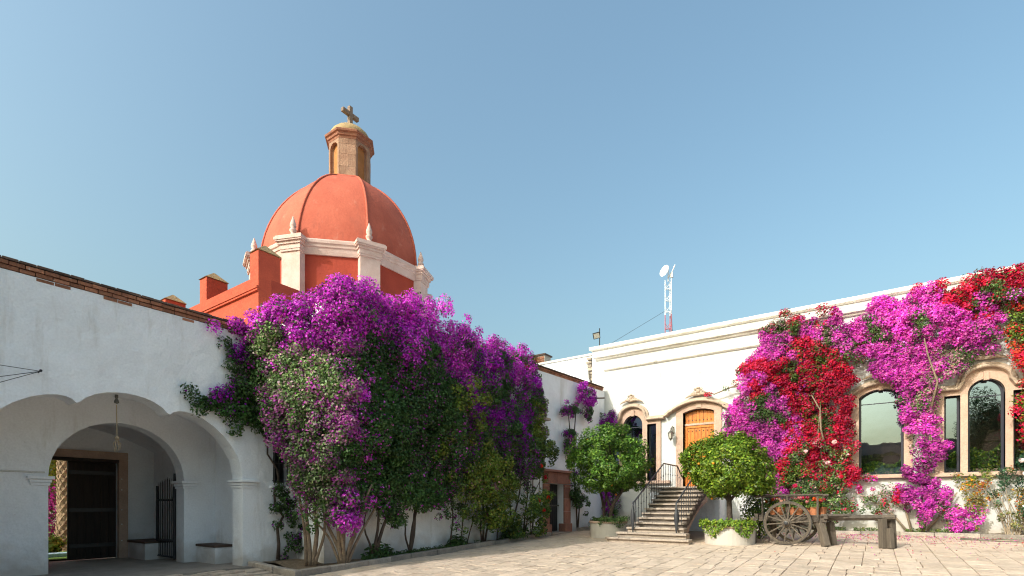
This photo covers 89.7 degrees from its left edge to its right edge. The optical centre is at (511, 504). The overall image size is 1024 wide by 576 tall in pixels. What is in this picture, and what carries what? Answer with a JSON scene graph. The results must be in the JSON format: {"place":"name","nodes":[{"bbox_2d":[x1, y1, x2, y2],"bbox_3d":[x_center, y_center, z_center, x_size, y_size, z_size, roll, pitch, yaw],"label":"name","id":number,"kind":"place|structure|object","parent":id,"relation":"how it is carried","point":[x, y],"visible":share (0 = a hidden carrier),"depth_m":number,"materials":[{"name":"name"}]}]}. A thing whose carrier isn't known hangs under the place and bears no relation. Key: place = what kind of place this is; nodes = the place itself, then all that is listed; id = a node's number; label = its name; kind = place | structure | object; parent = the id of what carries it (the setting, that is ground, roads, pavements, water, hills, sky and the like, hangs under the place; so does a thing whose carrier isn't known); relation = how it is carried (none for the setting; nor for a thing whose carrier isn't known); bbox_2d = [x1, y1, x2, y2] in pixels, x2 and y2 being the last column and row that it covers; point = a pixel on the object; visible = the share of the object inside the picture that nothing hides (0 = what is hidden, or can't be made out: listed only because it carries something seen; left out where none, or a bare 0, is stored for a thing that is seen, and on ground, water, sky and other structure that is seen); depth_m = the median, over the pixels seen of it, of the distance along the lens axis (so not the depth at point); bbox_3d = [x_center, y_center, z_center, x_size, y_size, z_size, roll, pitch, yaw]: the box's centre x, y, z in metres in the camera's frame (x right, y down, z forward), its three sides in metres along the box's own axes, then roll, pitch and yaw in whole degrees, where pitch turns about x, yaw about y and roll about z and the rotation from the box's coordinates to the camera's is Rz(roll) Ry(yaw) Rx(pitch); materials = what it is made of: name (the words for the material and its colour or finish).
{"place":"outdoors","nodes":[
{"label":"outdoors","id":0,"kind":"place"},
{"bbox_2d":[48,524,66,559],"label":"lawn","id":1,"kind":"structure","parent":0,"point":[52,558],"depth_m":14.25,"materials":[{"name":"green plant"}]},
{"bbox_2d":[48,479,57,536],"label":"bougainvillea","id":2,"kind":"object","parent":1,"relation":"on","point":[52,503],"visible":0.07,"depth_m":16.89,"materials":[{"name":"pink plant"}]},
{"bbox_2d":[48,460,57,523],"bbox_3d":[-19.477,-1.155,19.375,4.648,5.456,5.625,0,0,-5],"label":"tree","id":3,"kind":"object","parent":1,"relation":"on","point":[53,467],"visible":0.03,"depth_m":19.91,"materials":[{"name":"green plant"}]},
{"bbox_2d":[48,535,66,552],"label":"hedge plant","id":4,"kind":"object","parent":1,"relation":"on","point":[55,543],"visible":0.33,"depth_m":15.43,"materials":[{"name":"green plant"}]},
{"bbox_2d":[48,552,66,557],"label":"curb","id":5,"kind":"structure","parent":1,"relation":"on","point":[58,554],"depth_m":14.36,"materials":[{"name":"white concrete"}]},
{"bbox_2d":[54,460,66,550],"bbox_3d":[-14.171,-0.687,16.391,3.638,4.315,3.624,0,0,35],"label":"palm tree","id":6,"kind":"object","parent":1,"relation":"on","point":[61,507],"visible":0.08,"depth_m":16.17,"materials":[{"name":"brown plant"}]},
{"bbox_2d":[48,508,920,575],"bbox_3d":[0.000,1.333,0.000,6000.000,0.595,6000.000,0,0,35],"label":"ground","id":7,"kind":"structure","parent":0,"point":[697,536],"depth_m":18.00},
{"bbox_2d":[0,255,296,575],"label":"gatehouse","id":8,"kind":"object","parent":7,"relation":"on","point":[173,486],"visible":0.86,"depth_m":11.63,"materials":[{"name":"white paint"}]},
{"bbox_2d":[0,365,41,381],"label":"wire bracket","id":9,"kind":"object","parent":8,"relation":"attached to","point":[40,370],"visible":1,"depth_m":9.09,"materials":[{"name":"metal"}]},
{"bbox_2d":[67,461,115,559],"bbox_3d":[-11.341,0.135,13.921,0.120,2.670,1.040,0,0,35],"label":"door","id":10,"kind":"structure","parent":8,"relation":"in","point":[91,486],"depth_m":13.87,"materials":[{"name":"brown wood"}]},
{"bbox_2d":[113,395,120,453],"bbox_3d":[-8.089,-1.640,10.551,0.105,1.201,0.124,0,0,8],"label":"hanging lantern","id":11,"kind":"object","parent":8,"relation":"hanging from","point":[116,401],"visible":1,"depth_m":10.53,"materials":[{"name":"metal"}]},
{"bbox_2d":[269,441,290,487],"bbox_3d":[-6.026,-1.060,13.330,0.500,1.280,0.700,0,0,35],"label":"window","id":12,"kind":"structure","parent":8,"relation":"in","point":[280,465],"depth_m":13.43,"materials":[{"name":"black glass"}]},
{"bbox_2d":[161,105,433,324],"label":"church","id":13,"kind":"structure","parent":7,"relation":"on","point":[344,216],"depth_m":20.70,"materials":[{"name":"orange paint"}]},
{"bbox_2d":[284,298,604,563],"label":"side wing","id":14,"kind":"structure","parent":7,"relation":"on","point":[558,388],"depth_m":20.67,"materials":[{"name":"white paint"}]},
{"bbox_2d":[429,375,542,544],"bbox_3d":[-0.572,-1.256,16.932,1.182,5.331,5.803,0,0,35],"label":"climbing vine","id":15,"kind":"object","parent":14,"relation":"attached to","point":[495,517],"visible":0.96,"depth_m":16.34,"materials":[{"name":"green plant"}]},
{"bbox_2d":[549,484,558,530],"bbox_3d":[1.624,0.142,21.624,0.188,1.984,1.125,0,0,35],"label":"door","id":16,"kind":"structure","parent":14,"relation":"in","point":[553,487],"depth_m":21.83,"materials":[{"name":"brown wood"}]},
{"bbox_2d":[740,494,774,538],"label":"shrub","id":17,"kind":"object","parent":7,"relation":"on","point":[754,509],"visible":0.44,"depth_m":17.42,"materials":[{"name":"green plant"}]},
{"bbox_2d":[536,265,1023,533],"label":"hall building","id":18,"kind":"structure","parent":7,"relation":"on","point":[657,387],"depth_m":20.63,"materials":[{"name":"white paint"}]},
{"bbox_2d":[530,353,551,362],"bbox_3d":[1.619,-7.890,28.942,1.040,0.880,0.800,0,0,35],"label":"chimney","id":19,"kind":"object","parent":18,"relation":"on","point":[543,357],"visible":0.3,"depth_m":28.58,"materials":[{"name":"stone"}]},
{"bbox_2d":[592,328,599,345],"bbox_3d":[4.291,-8.325,26.177,0.402,1.250,0.238,0,0,6],"label":"floodlight","id":20,"kind":"object","parent":18,"relation":"on","point":[596,335],"visible":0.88,"depth_m":26.13,"materials":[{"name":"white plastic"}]},
{"bbox_2d":[602,394,669,483],"bbox_3d":[5.795,-3.043,24.056,3.250,4.185,0.560,0,0,35],"label":"window","id":21,"kind":"structure","parent":18,"relation":"in","point":[633,410],"depth_m":23.75,"materials":[{"name":"stone"}]},
{"bbox_2d":[612,265,674,342],"bbox_3d":[9.709,-11.012,41.686,12.019,15.023,16.017,0,0,35],"label":"radio mast","id":22,"kind":"object","parent":18,"relation":"on","point":[664,270],"visible":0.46,"depth_m":39.91,"materials":[{"name":"white metal"}]},
{"bbox_2d":[668,426,673,440],"bbox_3d":[7.073,-3.155,22.840,0.280,0.690,0.479,0,0,35],"label":"wall lantern","id":23,"kind":"object","parent":18,"relation":"attached to","point":[670,434],"depth_m":22.69,"materials":[{"name":"glass"}]},
{"bbox_2d":[664,387,728,486],"bbox_3d":[8.048,-2.893,22.451,2.799,4.387,0.600,0,0,35],"label":"door","id":24,"kind":"structure","parent":18,"relation":"in","point":[699,424],"depth_m":22.58,"materials":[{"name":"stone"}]},
{"bbox_2d":[861,459,900,473],"bbox_3d":[13.772,-1.073,19.238,1.521,1.325,0.484,0,0,35],"label":"indoor planter","id":25,"kind":"object","parent":18,"relation":"in","point":[875,467],"visible":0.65,"depth_m":19.13,"materials":[{"name":"plant"}]},
{"bbox_2d":[846,374,920,478],"bbox_3d":[13.473,-2.959,18.668,2.290,4.017,0.560,0,0,35],"label":"window","id":26,"kind":"structure","parent":18,"relation":"in","point":[861,390],"depth_m":18.78,"materials":[{"name":"stone"}]},
{"bbox_2d":[925,348,1023,476],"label":"window","id":27,"kind":"structure","parent":18,"relation":"in","point":[1001,372],"depth_m":17.14,"materials":[{"name":"stone"}]},
{"bbox_2d":[946,439,1023,471],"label":"indoor planter","id":28,"kind":"object","parent":18,"relation":"in","point":[992,460],"visible":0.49,"depth_m":17.52,"materials":[{"name":"plant"}]},
{"bbox_2d":[768,528,1023,539],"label":"planting bed","id":29,"kind":"object","parent":7,"relation":"on","point":[962,535],"visible":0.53,"depth_m":17.06,"materials":[{"name":"grey stone"}]},
{"bbox_2d":[704,321,809,526],"bbox_3d":[9.678,-3.094,20.633,4.028,8.209,1.222,0,0,35],"label":"bougainvillea","id":30,"kind":"object","parent":29,"relation":"on","point":[759,369],"visible":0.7,"depth_m":20.09,"materials":[{"name":"pink plant"}]},
{"bbox_2d":[758,303,867,525],"bbox_3d":[11.305,-3.304,19.590,3.700,8.633,1.227,0,0,35],"label":"bougainvillea","id":31,"kind":"object","parent":29,"relation":"on","point":[817,352],"visible":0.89,"depth_m":19.20,"materials":[{"name":"red plant"}]},
{"bbox_2d":[766,436,859,529],"bbox_3d":[11.131,-0.754,19.421,3.277,3.548,1.046,0,0,35],"label":"rose bush","id":32,"kind":"object","parent":29,"relation":"on","point":[798,487],"visible":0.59,"depth_m":19.04,"materials":[{"name":"green plant"}]},
{"bbox_2d":[777,525,961,532],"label":"weeds","id":33,"kind":"object","parent":29,"relation":"on","point":[907,530],"visible":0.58,"depth_m":18.11,"materials":[{"name":"green plant"}]},
{"bbox_2d":[787,273,1023,531],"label":"bougainvillea","id":34,"kind":"object","parent":29,"relation":"on","point":[953,308],"visible":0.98,"depth_m":17.48,"materials":[{"name":"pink plant"}]},
{"bbox_2d":[849,472,965,531],"bbox_3d":[13.744,-0.083,18.041,3.340,2.207,0.569,0,0,39],"label":"rose bush","id":35,"kind":"object","parent":29,"relation":"on","point":[897,495],"visible":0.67,"depth_m":18.32,"materials":[{"name":"green plant"}]},
{"bbox_2d":[944,503,988,532],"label":"flowering shrub","id":36,"kind":"object","parent":29,"relation":"on","point":[956,513],"visible":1,"depth_m":16.87,"materials":[{"name":"pink plant"}]},
{"bbox_2d":[950,465,1023,534],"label":"flowering shrub","id":37,"kind":"object","parent":29,"relation":"on","point":[996,493],"visible":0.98,"depth_m":16.50,"materials":[{"name":"green plant"}]},
{"bbox_2d":[959,262,1023,442],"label":"bougainvillea","id":38,"kind":"object","parent":29,"relation":"on","point":[1013,277],"visible":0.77,"depth_m":16.14,"materials":[{"name":"red plant"}]},
{"bbox_2d":[1014,453,1023,517],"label":"rose bush","id":39,"kind":"object","parent":29,"relation":"on","point":[1020,461],"visible":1,"depth_m":15.90,"materials":[{"name":"green plant"}]},
{"bbox_2d":[0,0,1023,496],"label":"sky","id":40,"kind":"structure","parent":0,"point":[545,162],"materials":[{"name":"blue"}]},
{"bbox_2d":[166,529,1023,575],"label":"pavement","id":41,"kind":"structure","parent":0,"point":[578,553],"depth_m":12.79,"materials":[{"name":"stone"}]},
{"bbox_2d":[248,532,550,575],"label":"planting bed","id":42,"kind":"object","parent":41,"relation":"on","point":[290,567],"visible":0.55,"depth_m":12.85,"materials":[{"name":"grey stone"}]},
{"bbox_2d":[180,308,303,559],"bbox_3d":[-6.302,-1.664,12.435,0.582,6.271,3.050,0,0,39],"label":"climbing vine","id":43,"kind":"object","parent":42,"relation":"on","point":[243,410],"visible":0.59,"depth_m":12.19,"materials":[{"name":"green plant"}]},
{"bbox_2d":[232,272,479,566],"bbox_3d":[-3.442,-2.399,13.814,6.964,7.929,2.396,0,0,-42],"label":"bougainvillea","id":44,"kind":"object","parent":42,"relation":"on","point":[409,359],"visible":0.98,"depth_m":12.51,"materials":[{"name":"purple plant"}]},
{"bbox_2d":[360,541,396,559],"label":"leafy plant","id":45,"kind":"object","parent":42,"relation":"on","point":[383,552],"visible":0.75,"depth_m":13.51,"materials":[{"name":"green plant"}]},
{"bbox_2d":[366,533,533,559],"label":"ground cover","id":46,"kind":"object","parent":42,"relation":"on","point":[416,550],"visible":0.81,"depth_m":14.82,"materials":[{"name":"green plant"}]},
{"bbox_2d":[446,534,467,546],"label":"leafy plant","id":47,"kind":"object","parent":42,"relation":"on","point":[456,541],"visible":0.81,"depth_m":16.10,"materials":[{"name":"green plant"}]},
{"bbox_2d":[447,320,549,541],"bbox_3d":[-0.390,-2.266,17.858,1.562,7.251,5.574,0,0,35],"label":"bougainvillea","id":48,"kind":"object","parent":42,"relation":"on","point":[525,420],"visible":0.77,"depth_m":17.44,"materials":[{"name":"purple plant"}]},
{"bbox_2d":[498,520,529,539],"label":"leafy plant","id":49,"kind":"object","parent":42,"relation":"on","point":[507,535],"visible":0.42,"depth_m":18.35,"materials":[{"name":"green plant"}]},
{"bbox_2d":[523,438,559,536],"bbox_3d":[0.982,-0.612,19.033,0.857,3.748,2.220,0,0,35],"label":"hibiscus","id":50,"kind":"object","parent":41,"relation":"on","point":[545,499],"visible":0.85,"depth_m":19.02,"materials":[{"name":"green plant"}]},
{"bbox_2d":[576,524,631,530],"bbox_3d":[4.187,1.107,23.232,1.564,0.369,2.956,0,0,35],"label":"planting bed","id":51,"kind":"object","parent":41,"relation":"on","point":[588,528],"visible":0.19,"depth_m":22.39,"materials":[{"name":"grey stone"}]},
{"bbox_2d":[559,381,597,527],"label":"bougainvillea","id":52,"kind":"object","parent":51,"relation":"on","point":[589,402],"visible":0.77,"depth_m":22.43,"materials":[{"name":"purple plant"}]},
{"bbox_2d":[599,409,620,517],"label":"bougainvillea","id":53,"kind":"object","parent":51,"relation":"in","point":[609,419],"visible":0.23,"depth_m":24.28,"materials":[{"name":"purple plant"}]},
{"bbox_2d":[589,521,626,538],"bbox_3d":[3.611,0.954,19.334,1.430,0.670,1.430,0,0,35],"label":"round planter","id":54,"kind":"object","parent":41,"relation":"on","point":[603,530],"visible":0.66,"depth_m":18.77,"materials":[{"name":"white paint"}]},
{"bbox_2d":[563,422,653,517],"bbox_3d":[3.750,-1.133,19.400,3.131,3.873,3.803,0,0,35],"label":"orange tree","id":55,"kind":"object","parent":54,"relation":"in","point":[621,480],"visible":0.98,"depth_m":18.55,"materials":[{"name":"green plant"}]},
{"bbox_2d":[590,515,629,527],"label":"trailing plant","id":56,"kind":"object","parent":54,"relation":"in","point":[611,519],"visible":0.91,"depth_m":18.68,"materials":[{"name":"green plant"}]},
{"bbox_2d":[605,486,725,544],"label":"staircase","id":57,"kind":"structure","parent":41,"relation":"on","point":[655,524],"depth_m":18.41,"materials":[{"name":"stone"}]},
{"bbox_2d":[631,463,682,531],"bbox_3d":[5.776,-0.349,20.068,0.160,2.598,5.742,0,0,35],"label":"stair railing","id":58,"kind":"object","parent":57,"relation":"on","point":[633,516],"visible":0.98,"depth_m":18.86,"materials":[{"name":"black metal"}]},
{"bbox_2d":[674,480,695,532],"bbox_3d":[6.999,-0.349,19.200,0.160,2.598,5.726,0,0,35],"label":"stair railing","id":59,"kind":"object","parent":57,"relation":"on","point":[676,517],"visible":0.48,"depth_m":17.35,"materials":[{"name":"black metal"}]},
{"bbox_2d":[704,525,755,545],"bbox_3d":[6.926,0.981,16.397,1.590,0.650,1.590,0,0,35],"label":"round planter","id":60,"kind":"object","parent":41,"relation":"on","point":[729,536],"visible":0.55,"depth_m":15.75,"materials":[{"name":"white paint"}]},
{"bbox_2d":[699,517,757,538],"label":"trailing plant","id":61,"kind":"object","parent":60,"relation":"in","point":[723,524],"visible":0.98,"depth_m":15.67,"materials":[{"name":"green plant"}]},
{"bbox_2d":[678,429,780,520],"bbox_3d":[6.885,-0.807,16.666,3.227,3.292,2.962,0,0,35],"label":"orange tree","id":62,"kind":"object","parent":60,"relation":"in","point":[708,471],"visible":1,"depth_m":15.95,"materials":[{"name":"green plant"}]},
{"bbox_2d":[750,494,896,548],"bbox_3d":[9.249,0.469,15.470,3.690,1.562,1.550,0,0,40],"label":"wooden cart","id":63,"kind":"object","parent":41,"relation":"on","point":[887,535],"visible":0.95,"depth_m":15.32,"materials":[{"name":"brown wood"}]},
{"bbox_2d":[765,497,777,514],"bbox_3d":[8.305,0.046,16.383,0.409,0.555,0.435,0,0,0],"label":"flower pot","id":64,"kind":"object","parent":63,"relation":"on","point":[771,503],"visible":0.65,"depth_m":16.35,"materials":[{"name":"ceramic"}]},
{"bbox_2d":[774,498,785,514],"bbox_3d":[8.365,0.062,16.053,0.425,0.524,0.406,0,0,-19],"label":"flower pot","id":65,"kind":"object","parent":63,"relation":"on","point":[779,510],"visible":0.56,"depth_m":15.97,"materials":[{"name":"ceramic"}]},
{"bbox_2d":[788,499,795,514],"bbox_3d":[8.788,0.070,16.089,0.408,0.508,0.391,0,0,21],"label":"flower pot","id":66,"kind":"object","parent":63,"relation":"on","point":[792,509],"visible":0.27,"depth_m":16.01,"materials":[{"name":"ceramic"}]},
{"bbox_2d":[793,497,808,514],"bbox_3d":[8.788,0.031,15.769,0.431,0.586,0.425,0,0,-10],"label":"flower pot","id":67,"kind":"object","parent":63,"relation":"on","point":[799,511],"visible":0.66,"depth_m":15.68,"materials":[{"name":"ceramic"}]},
{"bbox_2d":[799,496,811,514],"bbox_3d":[9.011,0.027,15.795,0.510,0.592,0.576,0,0,35],"label":"flower pot","id":68,"kind":"object","parent":63,"relation":"on","point":[806,505],"visible":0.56,"depth_m":15.73,"materials":[{"name":"ceramic"}]},
{"bbox_2d":[808,497,821,514],"bbox_3d":[9.103,0.053,15.509,0.423,0.541,0.397,0,0,-28],"label":"flower pot","id":69,"kind":"object","parent":63,"relation":"on","point":[812,504],"visible":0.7,"depth_m":15.44,"materials":[{"name":"ceramic"}]},
{"bbox_2d":[811,498,829,514],"bbox_3d":[9.383,0.067,15.598,0.425,0.512,0.464,0,0,-6],"label":"flower pot","id":70,"kind":"object","parent":63,"relation":"on","point":[823,508],"visible":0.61,"depth_m":15.49,"materials":[{"name":"ceramic"}]},
{"bbox_2d":[774,532,1023,559],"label":"fallen petals","id":71,"kind":"object","parent":41,"relation":"on","point":[922,539],"visible":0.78,"depth_m":16.18,"materials":[{"name":"plant"}]},
{"bbox_2d":[960,538,1022,541],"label":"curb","id":72,"kind":"object","parent":41,"relation":"on","point":[991,539],"visible":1,"depth_m":15.62,"materials":[{"name":"beige stone"}]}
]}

